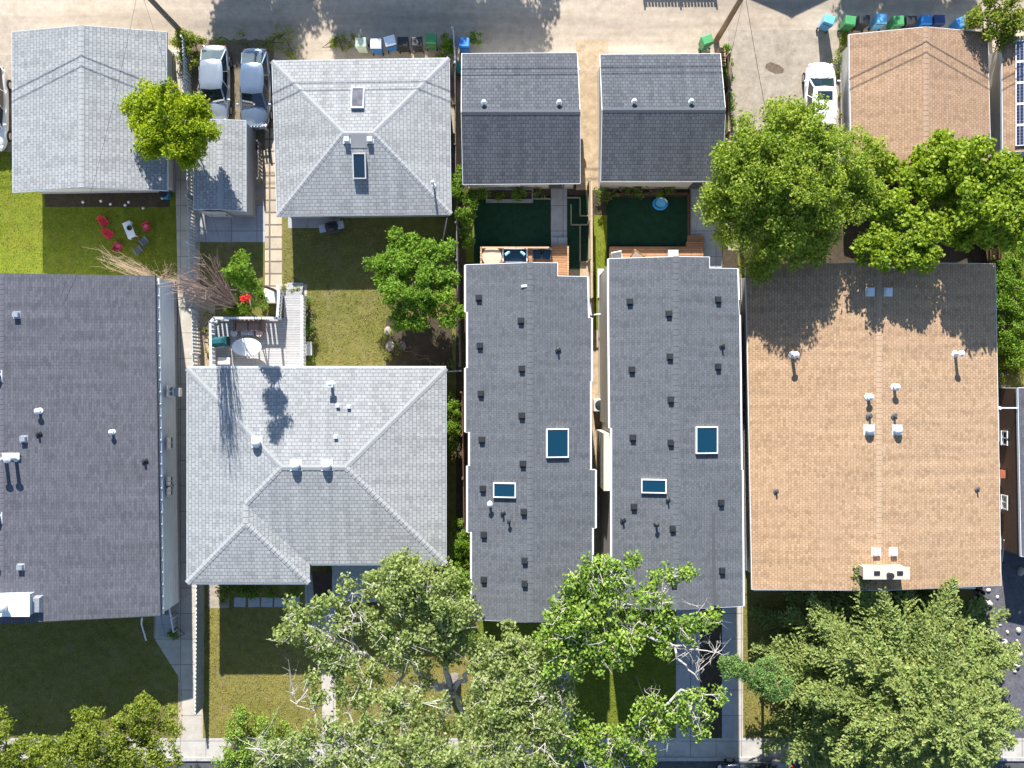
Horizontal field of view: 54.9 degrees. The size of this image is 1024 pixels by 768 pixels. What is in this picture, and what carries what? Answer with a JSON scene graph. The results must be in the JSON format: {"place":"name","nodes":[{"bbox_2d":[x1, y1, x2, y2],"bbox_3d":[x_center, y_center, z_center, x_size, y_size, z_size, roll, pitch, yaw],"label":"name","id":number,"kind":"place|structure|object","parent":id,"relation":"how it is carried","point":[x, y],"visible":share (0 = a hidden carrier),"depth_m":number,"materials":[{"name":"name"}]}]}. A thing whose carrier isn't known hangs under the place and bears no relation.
{"place":"outdoors","nodes":[
{"label":"outdoors","id":0,"kind":"place"},
{"bbox_2d":[0,152,176,275],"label":"lawn","id":1,"kind":"structure","parent":0,"point":[48,215],"depth_m":58.00,"materials":[{"name":"plant"}]},
{"bbox_2d":[45,192,169,206],"bbox_3d":[-23.794,-11.324,57.992,7.353,0.001,1.824,0,90,0],"label":"garden bed","id":2,"kind":"object","parent":1,"relation":"on","point":[150,199],"visible":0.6,"depth_m":57.99,"materials":[{"name":"soil"}]},
{"bbox_2d":[0,150,674,738],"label":"grass","id":3,"kind":"structure","parent":1,"relation":"on","point":[174,268],"depth_m":57.97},
{"bbox_2d":[0,276,177,737],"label":"lawn","id":4,"kind":"structure","parent":0,"point":[161,677],"depth_m":58.00,"materials":[{"name":"plant"}]},
{"bbox_2d":[36,690,185,767],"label":"deciduous tree","id":5,"kind":"object","parent":4,"relation":"on","point":[81,749],"visible":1,"depth_m":54.05,"materials":[{"name":"green plant"}]},
{"bbox_2d":[85,247,174,280],"bbox_3d":[-21.666,-6.704,56.347,5.101,3.333,1.968,7,90,0],"label":"bare shrub","id":6,"kind":"object","parent":4,"relation":"on","point":[142,272],"visible":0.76,"depth_m":56.16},
{"bbox_2d":[265,96,281,287],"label":"paver path","id":7,"kind":"structure","parent":0,"point":[273,249],"depth_m":57.99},
{"bbox_2d":[200,212,455,559],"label":"lawn","id":8,"kind":"structure","parent":0,"point":[428,225],"depth_m":58.00,"materials":[{"name":"plant"}]},
{"bbox_2d":[189,309,200,365],"bbox_3d":[-18.311,-0.469,57.225,0.129,1.550,7.635,-2,90,0],"label":"board fence","id":9,"kind":"object","parent":8,"relation":"on","point":[197,334],"visible":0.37,"depth_m":57.14,"materials":[{"name":"grey paint"}]},
{"bbox_2d":[157,245,237,309],"bbox_3d":[-15.934,-5.535,52.508,2.301,11.007,3.379,15,90,0],"label":"bare tree","id":10,"kind":"object","parent":8,"relation":"on","point":[226,299],"visible":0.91,"depth_m":52.02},
{"bbox_2d":[200,292,214,365],"bbox_3d":[-17.912,-3.059,57.991,0.882,0.001,4.706,0,90,0],"label":"gravel strip","id":11,"kind":"object","parent":8,"relation":"on","point":[204,356],"visible":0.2,"depth_m":57.99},
{"bbox_2d":[196,205,264,241],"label":"patio","id":12,"kind":"structure","parent":8,"relation":"on","point":[240,229],"depth_m":57.99,"materials":[{"name":"grey concrete"}]},
{"bbox_2d":[220,248,276,316],"bbox_3d":[-14.747,-5.068,53.109,4.366,9.984,2.148,-28,90,0],"label":"flowering tree","id":13,"kind":"object","parent":8,"relation":"on","point":[237,273],"visible":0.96,"depth_m":51.17,"materials":[{"name":"green plant"}]},
{"bbox_2d":[209,283,308,365],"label":"deck","id":14,"kind":"structure","parent":8,"relation":"on","point":[281,341],"depth_m":57.25,"materials":[{"name":"white paint"}]},
{"bbox_2d":[232,338,261,355],"bbox_3d":[-15.213,-2.119,56.879,1.720,0.748,1.040,0,90,0],"label":"table","id":15,"kind":"object","parent":14,"relation":"on","point":[242,347],"visible":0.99,"depth_m":56.51,"materials":[{"name":"white paint"}]},
{"bbox_2d":[233,319,263,331],"bbox_3d":[-15.213,-3.381,56.825,1.714,0.750,0.722,0,90,0],"label":"sofa","id":16,"kind":"object","parent":14,"relation":"on","point":[254,325],"visible":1,"depth_m":56.77,"materials":[{"name":"fabric"}]},
{"bbox_2d":[303,299,318,365],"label":"bush","id":17,"kind":"object","parent":8,"relation":"on","point":[310,325],"visible":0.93,"depth_m":57.49,"materials":[{"name":"green plant"}]},
{"bbox_2d":[288,217,339,227],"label":"patio","id":18,"kind":"structure","parent":8,"relation":"on","point":[304,222],"depth_m":57.99,"materials":[{"name":"grey concrete"}]},
{"bbox_2d":[361,226,465,333],"bbox_3d":[-5.392,-5.827,55.715,6.181,4.819,6.040,0,90,0],"label":"deciduous tree","id":19,"kind":"object","parent":8,"relation":"on","point":[397,264],"visible":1,"depth_m":54.47,"materials":[{"name":"green plant"}]},
{"bbox_2d":[386,318,451,370],"bbox_3d":[-5.471,-2.294,57.991,3.882,0.001,3.176,0,90,0],"label":"garden bed","id":20,"kind":"object","parent":8,"relation":"on","point":[433,343],"visible":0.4,"depth_m":57.99,"materials":[{"name":"soil"}]},
{"bbox_2d":[382,329,452,374],"bbox_3d":[-5.653,-1.560,57.652,4.488,0.982,1.779,26,90,0],"label":"bush","id":21,"kind":"object","parent":20,"relation":"on","point":[401,350],"visible":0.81,"depth_m":57.70,"materials":[{"name":"green plant"}]},
{"bbox_2d":[447,391,461,455],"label":"bush","id":22,"kind":"object","parent":8,"relation":"on","point":[453,412],"visible":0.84,"depth_m":57.00,"materials":[{"name":"green plant"}]},
{"bbox_2d":[0,229,967,737],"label":"grass","id":23,"kind":"structure","parent":8,"relation":"on","point":[236,609],"depth_m":57.97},
{"bbox_2d":[203,560,477,737],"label":"lawn","id":24,"kind":"structure","parent":0,"point":[210,627],"depth_m":57.99,"materials":[{"name":"plant"}]},
{"bbox_2d":[193,585,203,715],"bbox_3d":[-18.154,11.118,57.225,0.206,1.550,15.747,0,90,0],"label":"board fence","id":25,"kind":"object","parent":24,"relation":"on","point":[199,652],"visible":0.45,"depth_m":57.11,"materials":[{"name":"white wood"}]},
{"bbox_2d":[208,585,228,607],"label":"patio","id":26,"kind":"structure","parent":24,"relation":"on","point":[213,600],"depth_m":57.99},
{"bbox_2d":[229,585,298,600],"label":"bush","id":27,"kind":"object","parent":24,"relation":"on","point":[252,593],"visible":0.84,"depth_m":57.60,"materials":[{"name":"green plant"}]},
{"bbox_2d":[305,575,335,625],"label":"walkway","id":28,"kind":"structure","parent":24,"relation":"on","point":[309,594],"depth_m":57.98,"materials":[{"name":"grey concrete"}]},
{"bbox_2d":[312,571,331,598],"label":"front steps","id":29,"kind":"structure","parent":28,"relation":"on","point":[322,582],"depth_m":57.44,"materials":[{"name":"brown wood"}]},
{"bbox_2d":[321,626,336,737],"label":"walkway","id":30,"kind":"structure","parent":24,"relation":"on","point":[327,685],"depth_m":57.99,"materials":[{"name":"concrete"}]},
{"bbox_2d":[332,566,382,604],"bbox_3d":[-8.876,11.602,57.090,3.133,1.820,2.088,0,90,0],"label":"porch","id":31,"kind":"object","parent":24,"relation":"on","point":[355,571],"visible":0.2,"depth_m":57.20,"materials":[{"name":"grey concrete"}]},
{"bbox_2d":[0,0,1023,737],"bbox_3d":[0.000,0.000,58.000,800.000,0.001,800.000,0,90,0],"label":"ground","id":32,"kind":"structure","parent":0,"point":[620,26],"depth_m":58.00,"materials":[{"name":"concrete"}]},
{"bbox_2d":[0,55,11,151],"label":"parking pad","id":33,"kind":"object","parent":32,"relation":"on","point":[6,62],"depth_m":57.99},
{"bbox_2d":[0,66,11,151],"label":"parked car","id":34,"kind":"object","parent":33,"relation":"on","point":[5,89],"visible":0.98,"depth_m":57.20,"materials":[{"name":"white paint"}]},
{"bbox_2d":[0,705,71,767],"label":"deciduous tree","id":35,"kind":"object","parent":32,"relation":"on","point":[11,752],"visible":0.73,"depth_m":54.77,"materials":[{"name":"green plant"}]},
{"bbox_2d":[0,273,181,640],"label":"house","id":36,"kind":"structure","parent":32,"relation":"on","point":[90,392],"depth_m":53.98,"materials":[{"name":"grey"}]},
{"bbox_2d":[11,25,175,193],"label":"garage","id":37,"kind":"structure","parent":32,"relation":"on","point":[65,80],"depth_m":54.85,"materials":[{"name":"grey"}]},
{"bbox_2d":[117,76,222,171],"bbox_3d":[-18.576,-14.046,54.873,5.910,6.503,5.061,0,90,0],"label":"deciduous tree","id":38,"kind":"object","parent":32,"relation":"on","point":[158,131],"visible":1,"depth_m":52.63,"materials":[{"name":"green plant"}]},
{"bbox_2d":[154,50,201,737],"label":"walkway","id":39,"kind":"structure","parent":32,"relation":"on","point":[179,654],"depth_m":57.99,"materials":[{"name":"concrete"}]},
{"bbox_2d":[156,612,176,636],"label":"front steps","id":40,"kind":"structure","parent":39,"relation":"on","point":[163,623],"depth_m":57.50,"materials":[{"name":"grey concrete"}]},
{"bbox_2d":[168,28,206,72],"bbox_3d":[-18.648,-19.426,57.254,2.223,1.742,2.424,-21,90,0],"label":"bush","id":41,"kind":"object","parent":32,"relation":"on","point":[192,41],"visible":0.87,"depth_m":57.10,"materials":[{"name":"green plant"}]},
{"bbox_2d":[180,35,196,291],"bbox_3d":[-18.730,-12.676,57.225,0.150,1.550,14.637,-2,90,0],"label":"board fence","id":42,"kind":"object","parent":32,"relation":"on","point":[188,195],"visible":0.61,"depth_m":57.02,"materials":[{"name":"grey paint"}]},
{"bbox_2d":[193,119,255,216],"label":"shed","id":43,"kind":"structure","parent":32,"relation":"on","point":[226,172],"depth_m":55.74,"materials":[{"name":"grey"}]},
{"bbox_2d":[190,40,273,149],"bbox_3d":[-16.471,-17.000,57.996,4.941,0.001,6.471,0,90,0],"label":"parking pad","id":44,"kind":"object","parent":32,"relation":"on","point":[235,50],"visible":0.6,"depth_m":58.00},
{"bbox_2d":[198,45,232,119],"bbox_3d":[-17.294,-17.402,57.263,2.020,1.475,4.633,0,90,0],"label":"parked car","id":45,"kind":"object","parent":44,"relation":"on","point":[216,64],"visible":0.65,"depth_m":56.83,"materials":[{"name":"silver metal"}]},
{"bbox_2d":[236,48,272,130],"bbox_3d":[-14.941,-17.166,57.263,2.030,1.475,4.784,0,90,0],"label":"parked car","id":46,"kind":"object","parent":44,"relation":"on","point":[255,84],"visible":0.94,"depth_m":56.91,"materials":[{"name":"silver metal"}]},
{"bbox_2d":[211,23,300,59],"bbox_3d":[-14.829,-20.293,57.585,5.409,1.069,2.058,10,90,0],"label":"bush","id":47,"kind":"object","parent":32,"relation":"on","point":[279,36],"visible":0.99,"depth_m":57.58,"materials":[{"name":"green plant"}]},
{"bbox_2d":[211,704,309,767],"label":"bush","id":48,"kind":"object","parent":32,"relation":"on","point":[234,732],"visible":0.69,"depth_m":57.16,"materials":[{"name":"green plant"}]},
{"bbox_2d":[185,366,447,584],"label":"house","id":49,"kind":"structure","parent":32,"relation":"on","point":[294,473],"depth_m":53.93,"materials":[{"name":"grey"}]},
{"bbox_2d":[270,57,452,217],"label":"garage","id":50,"kind":"structure","parent":32,"relation":"on","point":[362,138],"depth_m":55.27,"materials":[{"name":"grey"}]},
{"bbox_2d":[237,545,580,767],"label":"poplar tree","id":51,"kind":"object","parent":32,"relation":"on","point":[506,697],"visible":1,"depth_m":49.31,"materials":[{"name":"green plant"}]},
{"bbox_2d":[453,62,457,177],"bbox_3d":[-3.282,-14.882,57.175,0.128,1.650,7.042,-1,90,0],"label":"board fence","id":52,"kind":"object","parent":32,"relation":"on","point":[455,95],"visible":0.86,"depth_m":56.61,"materials":[{"name":"grey wood"}]},
{"bbox_2d":[432,30,482,57],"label":"bush","id":53,"kind":"object","parent":32,"relation":"on","point":[446,46],"visible":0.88,"depth_m":57.32,"materials":[{"name":"green plant"}]},
{"bbox_2d":[4,757,1023,760],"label":"kerb","id":54,"kind":"structure","parent":32,"relation":"on","point":[658,758],"depth_m":57.90,"materials":[{"name":"concrete"}]},
{"bbox_2d":[461,52,580,189],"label":"garage","id":55,"kind":"structure","parent":32,"relation":"on","point":[520,119],"depth_m":54.68,"materials":[{"name":"tile"}]},
{"bbox_2d":[456,171,593,559],"bbox_3d":[0.765,1.235,57.995,8.118,0.001,27.647,0,90,0],"label":"garden bed","id":56,"kind":"object","parent":32,"relation":"on","point":[459,388],"visible":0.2,"depth_m":57.99,"materials":[{"name":"soil"}]},
{"bbox_2d":[442,517,469,600],"bbox_3d":[-2.921,10.064,56.760,2.022,2.720,4.647,10,90,0],"label":"bush","id":57,"kind":"object","parent":56,"relation":"on","point":[460,544],"visible":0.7,"depth_m":56.18,"materials":[{"name":"green plant"}]},
{"bbox_2d":[454,185,461,366],"bbox_3d":[-3.150,-6.234,57.175,0.158,1.650,10.457,-1,90,0],"label":"board fence","id":58,"kind":"object","parent":56,"relation":"on","point":[458,291],"visible":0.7,"depth_m":56.66,"materials":[{"name":"grey wood"}]},
{"bbox_2d":[460,391,466,565],"bbox_3d":[-2.812,5.412,57.125,0.129,1.750,9.985,-1,90,0],"label":"board fence","id":59,"kind":"object","parent":56,"relation":"on","point":[463,460],"visible":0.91,"depth_m":56.51,"materials":[{"name":"brown wood"}]},
{"bbox_2d":[451,164,490,250],"bbox_3d":[-2.260,-10.228,56.774,2.416,2.674,4.819,-14,90,0],"label":"vine","id":60,"kind":"object","parent":56,"relation":"on","point":[466,216],"visible":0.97,"depth_m":56.19,"materials":[{"name":"green plant"}]},
{"bbox_2d":[474,196,550,263],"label":"artificial turf","id":61,"kind":"structure","parent":56,"relation":"on","point":[512,224],"depth_m":57.99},
{"bbox_2d":[486,188,532,202],"bbox_3d":[-0.147,-11.029,57.750,2.765,0.500,0.765,0,90,0],"label":"planter box","id":62,"kind":"object","parent":61,"relation":"on","point":[528,198],"visible":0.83,"depth_m":57.58,"materials":[{"name":"stone"}]},
{"bbox_2d":[480,237,568,275],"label":"deck","id":63,"kind":"structure","parent":56,"relation":"on","point":[559,247],"depth_m":57.55,"materials":[{"name":"brown wood"}]},
{"bbox_2d":[482,248,500,263],"bbox_3d":[-1.167,-7.354,57.175,1.120,0.750,1.120,0,90,0],"label":"patio umbrella","id":64,"kind":"object","parent":63,"relation":"on","point":[491,255],"visible":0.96,"depth_m":56.81,"materials":[{"name":"beige fabric"}]},
{"bbox_2d":[502,248,527,261],"bbox_3d":[0.175,-7.471,57.160,1.450,0.780,0.750,0,90,0],"label":"sofa","id":65,"kind":"object","parent":63,"relation":"on","point":[514,254],"visible":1,"depth_m":57.13,"materials":[{"name":"fabric"}]},
{"bbox_2d":[551,189,566,236],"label":"walkway","id":66,"kind":"structure","parent":56,"relation":"on","point":[559,213],"depth_m":57.99,"materials":[{"name":"grey concrete"}]},
{"bbox_2d":[567,195,587,269],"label":"lush grass","id":67,"kind":"structure","parent":56,"relation":"on","point":[573,240],"depth_m":57.99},
{"bbox_2d":[533,197,587,262],"bbox_3d":[3.604,-9.589,57.930,2.336,0.140,4.991,-37,90,0],"label":"garden edging","id":68,"kind":"object","parent":67,"relation":"on","point":[579,225],"visible":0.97,"depth_m":57.86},
{"bbox_2d":[587,180,592,299],"bbox_3d":[4.510,-8.265,57.075,0.180,1.850,6.748,-1,90,0],"label":"board fence","id":69,"kind":"object","parent":56,"relation":"on","point":[590,227],"visible":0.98,"depth_m":56.16,"materials":[{"name":"brown wood"}]},
{"bbox_2d":[464,262,596,622],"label":"house","id":70,"kind":"structure","parent":32,"relation":"on","point":[531,499],"depth_m":50.34,"materials":[{"name":"grey"}]},
{"bbox_2d":[576,40,607,189],"bbox_3d":[4.706,-15.823,57.991,1.882,0.001,8.824,0,90,0],"label":"gravel strip","id":71,"kind":"object","parent":32,"relation":"on","point":[589,51],"visible":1,"depth_m":57.99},
{"bbox_2d":[580,262,611,624],"bbox_3d":[4.941,3.500,57.990,1.882,0.001,21.353,0,90,0],"label":"gravel strip","id":72,"kind":"object","parent":32,"relation":"on","point":[584,269],"visible":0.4,"depth_m":57.99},
{"bbox_2d":[594,215,606,329],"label":"lush grass","id":73,"kind":"structure","parent":72,"relation":"on","point":[600,227],"depth_m":57.99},
{"bbox_2d":[532,549,731,767],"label":"poplar tree","id":74,"kind":"object","parent":32,"relation":"on","point":[573,605],"visible":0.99,"depth_m":48.01,"materials":[{"name":"green plant"}]},
{"bbox_2d":[597,53,725,188],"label":"garage","id":75,"kind":"structure","parent":32,"relation":"on","point":[658,115],"depth_m":54.68,"materials":[{"name":"tile"}]},
{"bbox_2d":[594,189,737,267],"bbox_3d":[9.177,-8.765,57.994,8.706,0.001,7.647,0,90,0],"label":"garden bed","id":76,"kind":"object","parent":32,"relation":"on","point":[729,258],"visible":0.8,"depth_m":57.99,"materials":[{"name":"soil"}]},
{"bbox_2d":[592,186,677,203],"bbox_3d":[7.169,-11.179,57.447,5.019,1.374,1.387,0,90,0],"label":"bush","id":77,"kind":"object","parent":76,"relation":"on","point":[639,188],"visible":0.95,"depth_m":57.48,"materials":[{"name":"green plant"}]},
{"bbox_2d":[606,197,686,258],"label":"artificial turf","id":78,"kind":"structure","parent":76,"relation":"on","point":[636,222],"depth_m":57.99,"materials":[{"name":"plastic"}]},
{"bbox_2d":[690,189,721,267],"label":"walkway","id":79,"kind":"structure","parent":76,"relation":"on","point":[713,252],"depth_m":57.99,"materials":[{"name":"grey concrete"}]},
{"bbox_2d":[609,235,703,257],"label":"deck","id":80,"kind":"structure","parent":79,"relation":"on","point":[687,249],"depth_m":57.55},
{"bbox_2d":[597,256,744,609],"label":"house","id":81,"kind":"structure","parent":32,"relation":"on","point":[670,476],"depth_m":50.37,"materials":[{"name":"grey"}]},
{"bbox_2d":[724,51,730,146],"bbox_3d":[12.424,-15.588,57.125,0.128,1.750,6.807,0,90,0],"label":"board fence","id":82,"kind":"object","parent":32,"relation":"on","point":[728,100],"visible":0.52,"depth_m":56.56,"materials":[{"name":"brown wood"}]},
{"bbox_2d":[722,607,733,737],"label":"walkway","id":83,"kind":"structure","parent":32,"relation":"on","point":[728,707],"depth_m":57.99,"materials":[{"name":"grey concrete"}]},
{"bbox_2d":[714,0,742,43],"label":"utility pole","id":84,"kind":"object","parent":32,"relation":"on","point":[726,23],"visible":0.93,"depth_m":54.64,"materials":[{"name":"brown wood"}]},
{"bbox_2d":[722,43,737,132],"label":"bush","id":85,"kind":"object","parent":32,"relation":"on","point":[728,49],"visible":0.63,"depth_m":57.25,"materials":[{"name":"green plant"}]},
{"bbox_2d":[734,607,742,737],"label":"walkway","id":86,"kind":"structure","parent":32,"relation":"on","point":[738,685],"depth_m":57.98,"materials":[{"name":"concrete"}]},
{"bbox_2d":[742,170,988,277],"bbox_3d":[21.118,-8.824,57.990,15.176,0.001,7.765,0,90,0],"label":"garden bed","id":87,"kind":"object","parent":32,"relation":"on","point":[841,252],"visible":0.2,"depth_m":57.99,"materials":[{"name":"soil"}]},
{"bbox_2d":[692,93,891,287],"bbox_3d":[14.801,-10.810,53.570,9.091,9.093,10.595,40,90,0],"label":"deciduous tree","id":88,"kind":"object","parent":87,"relation":"on","point":[794,140],"visible":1,"depth_m":51.02,"materials":[{"name":"green plant"}]},
{"bbox_2d":[849,187,957,275],"bbox_3d":[20.752,-7.789,54.739,4.761,6.734,4.922,30,90,0],"label":"maple tree","id":89,"kind":"object","parent":87,"relation":"on","point":[914,246],"visible":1,"depth_m":51.94,"materials":[{"name":"green plant"}]},
{"bbox_2d":[869,127,1023,254],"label":"maple tree","id":90,"kind":"object","parent":87,"relation":"on","point":[947,171],"visible":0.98,"depth_m":51.29,"materials":[{"name":"green plant"}]},
{"bbox_2d":[740,262,1000,590],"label":"house","id":91,"kind":"structure","parent":32,"relation":"on","point":[870,427],"depth_m":54.14,"materials":[{"name":"beige"}]},
{"bbox_2d":[838,26,990,176],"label":"garage","id":92,"kind":"structure","parent":32,"relation":"on","point":[906,90],"depth_m":54.82,"materials":[{"name":"brown"}]},
{"bbox_2d":[959,0,1023,51],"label":"deciduous tree","id":93,"kind":"object","parent":32,"relation":"on","point":[1007,22],"visible":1,"depth_m":54.48,"materials":[{"name":"green plant"}]},
{"bbox_2d":[974,549,1023,737],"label":"gravel garden","id":94,"kind":"object","parent":32,"relation":"on","point":[1009,591],"depth_m":57.99,"materials":[{"name":"gravel"}]},
{"bbox_2d":[989,35,1023,157],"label":"garage","id":95,"kind":"structure","parent":32,"relation":"on","point":[1006,79],"depth_m":55.32,"materials":[{"name":"brown"}]},
{"bbox_2d":[998,387,1023,556],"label":"house","id":96,"kind":"structure","parent":32,"relation":"on","point":[1011,431],"depth_m":56.26,"materials":[{"name":"brown"}]},
{"bbox_2d":[998,158,1023,387],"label":"garden bed","id":97,"kind":"object","parent":32,"relation":"on","point":[1012,380],"depth_m":57.99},
{"bbox_2d":[986,244,1023,370],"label":"bush","id":98,"kind":"object","parent":97,"relation":"on","point":[1011,343],"visible":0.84,"depth_m":57.06,"materials":[{"name":"green plant"}]},
{"bbox_2d":[996,244,1023,371],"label":"lush grass","id":99,"kind":"structure","parent":97,"relation":"on","point":[1002,357],"depth_m":57.99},
{"bbox_2d":[0,738,1023,756],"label":"sidewalk","id":100,"kind":"structure","parent":0,"point":[684,747],"depth_m":57.98,"materials":[{"name":"concrete"}]},
{"bbox_2d":[10,761,1023,767],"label":"road","id":101,"kind":"structure","parent":0,"point":[660,764],"depth_m":57.99,"materials":[{"name":"asphalt"}]},
{"bbox_2d":[716,759,792,767],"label":"parked car","id":102,"kind":"object","parent":101,"relation":"on","point":[733,763],"visible":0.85,"depth_m":57.22,"materials":[{"name":"grey paint"}]},
{"bbox_2d":[478,608,675,737],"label":"lawn","id":103,"kind":"structure","parent":0,"point":[528,629],"depth_m":57.99,"materials":[{"name":"green plant"}]},
{"bbox_2d":[700,608,721,737],"bbox_3d":[11.706,16.912,57.990,1.294,0.001,7.824,0,90,0],"label":"garden bed","id":104,"kind":"object","parent":103,"relation":"on","point":[709,675],"visible":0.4,"depth_m":57.99,"materials":[{"name":"soil"}]},
{"bbox_2d":[676,609,699,737],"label":"walkway","id":105,"kind":"structure","parent":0,"point":[685,678],"depth_m":57.99,"materials":[{"name":"grey concrete"}]},
{"bbox_2d":[728,30,845,249],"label":"driveway","id":106,"kind":"structure","parent":0,"point":[793,54],"depth_m":57.99,"materials":[{"name":"concrete"}]},
{"bbox_2d":[802,62,839,134],"bbox_3d":[17.941,-16.539,57.230,2.090,1.540,4.432,0,90,0],"label":"parked car","id":107,"kind":"object","parent":106,"relation":"on","point":[818,78],"visible":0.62,"depth_m":56.82,"materials":[{"name":"white paint"}]},
{"bbox_2d":[830,30,851,117],"bbox_3d":[19.297,-18.135,57.654,1.373,0.961,5.393,0,90,0],"label":"bush","id":108,"kind":"object","parent":106,"relation":"on","point":[844,38],"visible":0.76,"depth_m":57.59,"materials":[{"name":"green plant"}]},
{"bbox_2d":[743,566,973,737],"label":"lawn","id":109,"kind":"structure","parent":0,"point":[755,629],"depth_m":57.99,"materials":[{"name":"plant"}]},
{"bbox_2d":[716,652,794,702],"bbox_3d":[12.895,15.304,54.816,4.394,6.600,2.419,19,90,0],"label":"evergreen tree","id":110,"kind":"object","parent":109,"relation":"on","point":[740,668],"visible":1,"depth_m":52.04,"materials":[{"name":"green plant"}]},
{"bbox_2d":[748,562,1023,767],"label":"deciduous tree","id":111,"kind":"object","parent":109,"relation":"on","point":[894,679],"visible":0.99,"depth_m":52.20,"materials":[{"name":"green plant"}]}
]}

